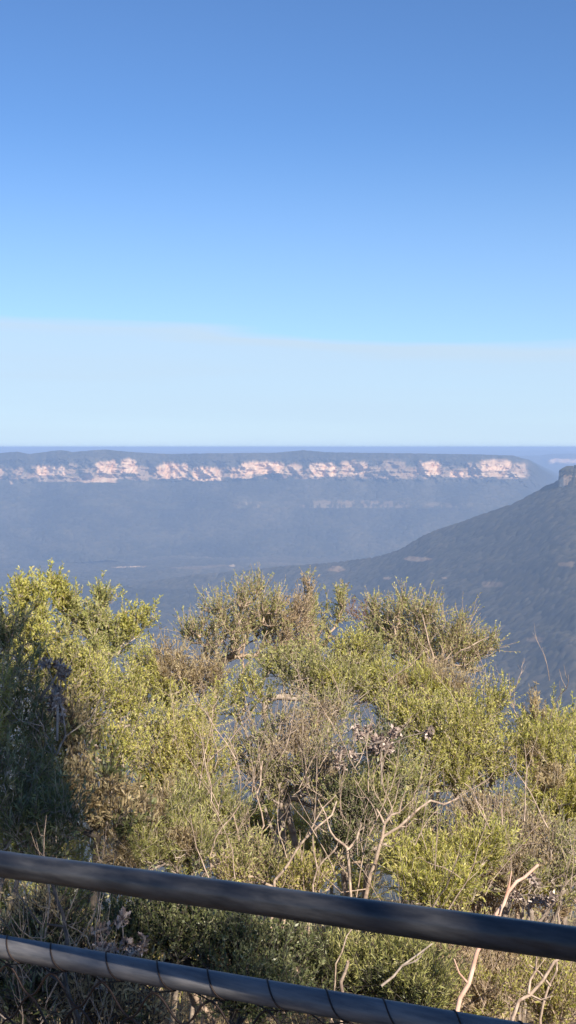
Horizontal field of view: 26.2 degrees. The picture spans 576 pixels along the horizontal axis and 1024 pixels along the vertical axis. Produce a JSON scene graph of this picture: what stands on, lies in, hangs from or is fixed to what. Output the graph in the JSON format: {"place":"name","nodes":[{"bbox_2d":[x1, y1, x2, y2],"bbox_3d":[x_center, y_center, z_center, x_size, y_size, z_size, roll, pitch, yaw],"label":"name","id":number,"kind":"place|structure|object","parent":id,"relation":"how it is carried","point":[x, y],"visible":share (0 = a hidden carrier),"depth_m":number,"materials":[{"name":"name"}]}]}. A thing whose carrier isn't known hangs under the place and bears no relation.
{"place":"outdoors","nodes":[
{"label":"outdoors","id":0,"kind":"place"},
{"bbox_2d":[0,450,558,562],"bbox_3d":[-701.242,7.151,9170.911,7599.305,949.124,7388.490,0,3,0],"label":"escarpment","id":1,"kind":"structure","parent":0,"point":[88,506],"depth_m":6325.69,"materials":[{"name":"blue stone"}]},
{"bbox_2d":[0,555,575,917],"bbox_3d":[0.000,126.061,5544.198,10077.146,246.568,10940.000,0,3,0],"label":"valley floor","id":2,"kind":"structure","parent":0,"point":[153,569],"depth_m":3864.82,"materials":[{"name":"blue plant"}]},
{"bbox_2d":[0,450,575,455],"bbox_3d":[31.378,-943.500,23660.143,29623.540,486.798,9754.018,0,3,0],"label":"distant hills","id":3,"kind":"structure","parent":0,"point":[506,452],"depth_m":23828.49,"materials":[{"name":"blue"}]},
{"bbox_2d":[0,875,575,1023],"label":"ground","id":4,"kind":"structure","parent":0,"point":[183,1005],"depth_m":6.17,"materials":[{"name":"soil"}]},
{"bbox_2d":[14,885,80,1023],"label":"bare sapling","id":5,"kind":"object","parent":4,"relation":"on","point":[66,986],"visible":0.65,"depth_m":3.90,"materials":[{"name":"brown plant"}]},
{"bbox_2d":[1,690,104,1023],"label":"bare sapling","id":6,"kind":"object","parent":4,"relation":"on","point":[58,750],"visible":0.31,"depth_m":4.95,"materials":[{"name":"grey plant"}]},
{"bbox_2d":[0,590,107,1022],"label":"shrub","id":7,"kind":"object","parent":4,"relation":"on","point":[21,805],"visible":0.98,"depth_m":4.83,"materials":[{"name":"green plant"}]},
{"bbox_2d":[38,647,61,702],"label":"dead branch","id":8,"kind":"object","parent":7,"relation":"in","point":[46,690],"visible":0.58,"depth_m":5.04,"materials":[{"name":"grey wood"}]},
{"bbox_2d":[38,657,72,740],"bbox_3d":[-0.928,0.744,4.954,0.149,0.338,0.098,1,3,12],"label":"seed cone cluster","id":9,"kind":"object","parent":7,"relation":"attached to","point":[55,696],"visible":1,"depth_m":4.94,"materials":[{"name":"grey plant"}]},
{"bbox_2d":[0,813,121,919],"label":"shrub","id":10,"kind":"object","parent":4,"relation":"on","point":[73,843],"visible":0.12,"depth_m":7.00,"materials":[{"name":"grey plant"}]},
{"bbox_2d":[0,558,163,1020],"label":"shrub","id":11,"kind":"object","parent":4,"relation":"on","point":[64,598],"visible":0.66,"depth_m":6.16,"materials":[{"name":"green plant"}]},
{"bbox_2d":[24,630,159,1022],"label":"shrub","id":12,"kind":"object","parent":4,"relation":"on","point":[93,675],"visible":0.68,"depth_m":5.81,"materials":[{"name":"green plant"}]},
{"bbox_2d":[0,671,186,1012],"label":"shrub","id":13,"kind":"object","parent":4,"relation":"on","point":[105,787],"visible":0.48,"depth_m":5.27,"materials":[{"name":"green plant"}]},
{"bbox_2d":[0,849,193,1023],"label":"shrub","id":14,"kind":"object","parent":4,"relation":"on","point":[128,994],"visible":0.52,"depth_m":4.00,"materials":[{"name":"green plant"}]},
{"bbox_2d":[84,905,150,996],"bbox_3d":[-0.560,1.464,4.030,0.231,0.329,0.273,1,3,24],"label":"seed cone cluster","id":15,"kind":"object","parent":14,"relation":"on","point":[129,948],"visible":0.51,"depth_m":4.04,"materials":[{"name":"grey plant"}]},
{"bbox_2d":[110,625,236,872],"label":"shrub","id":16,"kind":"object","parent":4,"relation":"on","point":[158,677],"visible":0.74,"depth_m":7.25,"materials":[{"name":"green plant"}]},
{"bbox_2d":[80,754,270,1023],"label":"shrub","id":17,"kind":"object","parent":4,"relation":"on","point":[171,836],"visible":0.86,"depth_m":5.41,"materials":[{"name":"green plant"}]},
{"bbox_2d":[109,682,247,1001],"bbox_3d":[-0.572,1.726,6.400,0.780,1.671,0.759,0,3,0],"label":"shrub","id":18,"kind":"object","parent":4,"relation":"on","point":[160,760],"visible":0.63,"depth_m":6.26,"materials":[{"name":"green plant"}]},
{"bbox_2d":[74,861,336,1023],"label":"shrub","id":19,"kind":"object","parent":4,"relation":"on","point":[263,947],"visible":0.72,"depth_m":4.31,"materials":[{"name":"green plant"}]},
{"bbox_2d":[201,806,239,1023],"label":"bare sapling","id":20,"kind":"object","parent":4,"relation":"on","point":[202,1018],"visible":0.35,"depth_m":5.28,"materials":[{"name":"brown plant"}]},
{"bbox_2d":[9,890,432,1023],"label":"shrub","id":21,"kind":"object","parent":4,"relation":"on","point":[196,999],"visible":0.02,"depth_m":5.60,"materials":[{"name":"green plant"}]},
{"bbox_2d":[218,606,269,911],"bbox_3d":[-0.296,1.653,7.520,0.377,2.155,0.391,0,3,0],"label":"bare sapling","id":22,"kind":"object","parent":4,"relation":"on","point":[244,710],"visible":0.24,"depth_m":7.60,"materials":[{"name":"brown plant"}]},
{"bbox_2d":[161,563,328,914],"bbox_3d":[-0.245,1.525,7.662,0.948,2.442,0.750,-2,3,-29],"label":"shrub","id":23,"kind":"object","parent":4,"relation":"on","point":[265,615],"visible":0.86,"depth_m":7.61,"materials":[{"name":"green plant"}]},
{"bbox_2d":[233,741,273,1023],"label":"bare sapling","id":24,"kind":"object","parent":4,"relation":"on","point":[261,764],"visible":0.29,"depth_m":5.48,"materials":[{"name":"brown plant"}]},
{"bbox_2d":[0,934,528,1023],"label":"wire fence","id":25,"kind":"object","parent":4,"relation":"on","point":[344,1007],"visible":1,"depth_m":2.86,"materials":[{"name":"black"}]},
{"bbox_2d":[147,777,391,915],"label":"shrub","id":26,"kind":"object","parent":4,"relation":"on","point":[354,884],"visible":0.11,"depth_m":7.48,"materials":[{"name":"green plant"}]},
{"bbox_2d":[211,771,336,1023],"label":"bare sapling","id":27,"kind":"object","parent":4,"relation":"on","point":[292,856],"visible":0.52,"depth_m":5.08,"materials":[{"name":"beige plant"}]},
{"bbox_2d":[200,819,350,1023],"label":"shrub","id":28,"kind":"object","parent":4,"relation":"on","point":[252,854],"visible":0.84,"depth_m":5.28,"materials":[{"name":"green plant"}]},
{"bbox_2d":[0,850,575,961],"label":"handrail","id":29,"kind":"object","parent":4,"relation":"on","point":[508,934],"visible":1,"depth_m":2.50,"materials":[{"name":"metal"}]},
{"bbox_2d":[0,621,575,1023],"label":"twigs","id":30,"kind":"object","parent":4,"relation":"on","point":[217,813],"visible":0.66,"depth_m":5.08,"materials":[{"name":"brown plant"}]},
{"bbox_2d":[198,616,399,930],"bbox_3d":[0.080,1.648,7.268,1.202,2.061,0.822,0,3,0],"label":"shrub","id":31,"kind":"object","parent":4,"relation":"on","point":[343,660],"visible":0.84,"depth_m":7.08,"materials":[{"name":"green plant"}]},
{"bbox_2d":[217,676,383,1013],"bbox_3d":[0.045,1.711,6.347,0.853,1.667,0.933,0,3,0],"label":"shrub","id":32,"kind":"object","parent":4,"relation":"on","point":[289,768],"visible":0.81,"depth_m":6.20,"materials":[{"name":"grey plant"}]},
{"bbox_2d":[219,781,425,930],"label":"shrub","id":33,"kind":"object","parent":4,"relation":"on","point":[301,831],"visible":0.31,"depth_m":6.62,"materials":[{"name":"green plant"}]},
{"bbox_2d":[306,836,339,1023],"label":"bare sapling","id":34,"kind":"object","parent":4,"relation":"on","point":[308,927],"visible":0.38,"depth_m":4.88,"materials":[{"name":"beige plant"}]},
{"bbox_2d":[294,566,353,928],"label":"shrub","id":35,"kind":"object","parent":4,"relation":"on","point":[340,593],"visible":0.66,"depth_m":8.02,"materials":[{"name":"green plant"}]},
{"bbox_2d":[297,796,361,1023],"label":"bare sapling","id":36,"kind":"object","parent":4,"relation":"on","point":[348,861],"visible":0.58,"depth_m":4.97,"materials":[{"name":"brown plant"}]},
{"bbox_2d":[330,929,351,1022],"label":"bare sapling","id":37,"kind":"object","parent":4,"relation":"on","point":[331,1020],"visible":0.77,"depth_m":4.29,"materials":[{"name":"brown plant"}]},
{"bbox_2d":[339,961,349,1023],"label":"bare sapling","id":38,"kind":"object","parent":4,"relation":"on","point":[343,976],"visible":0.58,"depth_m":4.19,"materials":[{"name":"beige plant"}]},
{"bbox_2d":[343,595,375,871],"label":"shrub","id":39,"kind":"object","parent":4,"relation":"on","point":[352,615],"visible":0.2,"depth_m":9.67,"materials":[{"name":"green plant"}]},
{"bbox_2d":[304,709,461,939],"bbox_3d":[0.401,1.735,5.895,0.777,1.522,0.556,-2,4,-37],"label":"shrub","id":40,"kind":"object","parent":4,"relation":"on","point":[352,806],"visible":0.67,"depth_m":5.76,"materials":[{"name":"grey plant"}]},
{"bbox_2d":[333,723,435,783],"bbox_3d":[0.414,1.101,5.626,0.339,0.291,0.418,-3,4,-41],"label":"seed cone cluster","id":41,"kind":"object","parent":40,"relation":"attached to","point":[376,740],"visible":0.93,"depth_m":5.65,"materials":[{"name":"grey plant"}]},
{"bbox_2d":[287,921,479,1022],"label":"shrub","id":42,"kind":"object","parent":4,"relation":"on","point":[371,969],"visible":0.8,"depth_m":4.50,"materials":[{"name":"green plant"}]},
{"bbox_2d":[380,943,432,986],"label":"dead branch","id":43,"kind":"object","parent":42,"relation":"in","point":[398,970],"visible":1,"depth_m":4.33,"materials":[{"name":"beige wood"}]},
{"bbox_2d":[320,779,458,1023],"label":"bare sapling","id":44,"kind":"object","parent":4,"relation":"on","point":[371,871],"visible":0.59,"depth_m":5.07,"materials":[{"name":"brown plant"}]},
{"bbox_2d":[352,640,496,905],"bbox_3d":[0.748,1.707,7.062,0.788,1.981,0.576,2,4,33],"label":"shrub","id":45,"kind":"object","parent":4,"relation":"on","point":[423,672],"visible":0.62,"depth_m":6.99,"materials":[{"name":"green plant"}]},
{"bbox_2d":[341,576,519,903],"bbox_3d":[0.831,1.577,7.535,1.124,2.378,0.515,2,4,33],"label":"shrub","id":46,"kind":"object","parent":4,"relation":"on","point":[403,630],"visible":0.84,"depth_m":7.41,"materials":[{"name":"green plant"}]},
{"bbox_2d":[363,804,529,1010],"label":"shrub","id":47,"kind":"object","parent":4,"relation":"on","point":[423,877],"visible":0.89,"depth_m":5.19,"materials":[{"name":"green plant"}]},
{"bbox_2d":[362,665,539,987],"bbox_3d":[0.846,1.740,6.499,0.901,1.807,0.888,0,3,0],"label":"shrub","id":48,"kind":"object","parent":4,"relation":"on","point":[465,748],"visible":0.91,"depth_m":6.38,"materials":[{"name":"green plant"}]},
{"bbox_2d":[413,615,488,804],"bbox_3d":[0.929,1.693,7.287,0.294,2.201,0.413,-2,4,-33],"label":"bare sapling","id":49,"kind":"object","parent":4,"relation":"on","point":[431,651],"visible":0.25,"depth_m":7.19,"materials":[{"name":"brown plant"}]},
{"bbox_2d":[464,767,504,1011],"bbox_3d":[0.870,1.835,5.605,0.216,1.366,0.107,0,3,0],"label":"bare sapling","id":50,"kind":"object","parent":4,"relation":"on","point":[485,818],"visible":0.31,"depth_m":5.58,"materials":[{"name":"brown plant"}]},
{"bbox_2d":[394,784,575,954],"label":"shrub","id":51,"kind":"object","parent":4,"relation":"on","point":[442,828],"visible":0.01,"depth_m":7.48,"materials":[{"name":"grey plant"}]},
{"bbox_2d":[454,864,538,1011],"bbox_3d":[0.705,1.782,4.255,0.620,1.011,0.123,-3,4,-40],"label":"bare sapling","id":52,"kind":"object","parent":4,"relation":"on","point":[468,981],"visible":0.76,"depth_m":4.18,"materials":[{"name":"beige plant"}]},
{"bbox_2d":[418,886,575,1023],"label":"shrub","id":53,"kind":"object","parent":4,"relation":"on","point":[492,1003],"visible":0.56,"depth_m":4.64,"materials":[{"name":"green plant"}]},
{"bbox_2d":[425,788,575,1019],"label":"shrub","id":54,"kind":"object","parent":4,"relation":"on","point":[490,897],"visible":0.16,"depth_m":6.06,"materials":[{"name":"green plant"}]},
{"bbox_2d":[426,770,575,1021],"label":"shrub","id":55,"kind":"object","parent":4,"relation":"on","point":[525,860],"visible":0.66,"depth_m":5.62,"materials":[{"name":"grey plant"}]},
{"bbox_2d":[509,872,558,919],"bbox_3d":[1.012,1.607,5.068,0.089,0.245,0.261,-2,4,-38],"label":"seed cone cluster","id":56,"kind":"object","parent":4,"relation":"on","point":[539,900],"visible":0.98,"depth_m":5.08,"materials":[{"name":"grey plant"}]},
{"bbox_2d":[497,670,575,996],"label":"shrub","id":57,"kind":"object","parent":4,"relation":"on","point":[554,750],"visible":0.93,"depth_m":6.29,"materials":[{"name":"green plant"}]},
{"bbox_2d":[511,921,561,1020],"bbox_3d":[0.824,1.821,4.078,0.491,0.906,0.189,-1,3,-13],"label":"bare sapling","id":58,"kind":"object","parent":4,"relation":"on","point":[529,994],"visible":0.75,"depth_m":4.04,"materials":[{"name":"beige plant"}]},
{"bbox_2d":[528,913,564,1023],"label":"bare sapling","id":59,"kind":"object","parent":4,"relation":"on","point":[545,996],"visible":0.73,"depth_m":4.29,"materials":[{"name":"beige plant"}]},
{"bbox_2d":[0,448,575,450],"bbox_3d":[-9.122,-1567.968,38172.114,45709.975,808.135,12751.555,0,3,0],"label":"distant hills","id":60,"kind":"structure","parent":0,"point":[559,449],"depth_m":39838.27,"materials":[{"name":"blue"}]},
{"bbox_2d":[0,0,575,448],"label":"sky","id":61,"kind":"structure","parent":0,"point":[225,224],"materials":[{"name":"blue"}]},
{"bbox_2d":[123,480,575,838],"bbox_3d":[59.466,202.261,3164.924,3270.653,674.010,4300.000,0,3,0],"label":"hill","id":62,"kind":"structure","parent":0,"point":[514,563],"depth_m":2911.24,"materials":[{"name":"blue plant"}]},
{"bbox_2d":[558,465,575,487],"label":"cliff outcrop","id":63,"kind":"object","parent":62,"relation":"on","point":[567,476],"visible":0.98,"depth_m":3115.59,"materials":[{"name":"stone"}]},
{"bbox_2d":[516,453,575,473],"bbox_3d":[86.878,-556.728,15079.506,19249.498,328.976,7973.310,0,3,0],"label":"distant hills","id":64,"kind":"structure","parent":0,"point":[556,463],"depth_m":14481.16,"materials":[{"name":"blue"}]}
]}

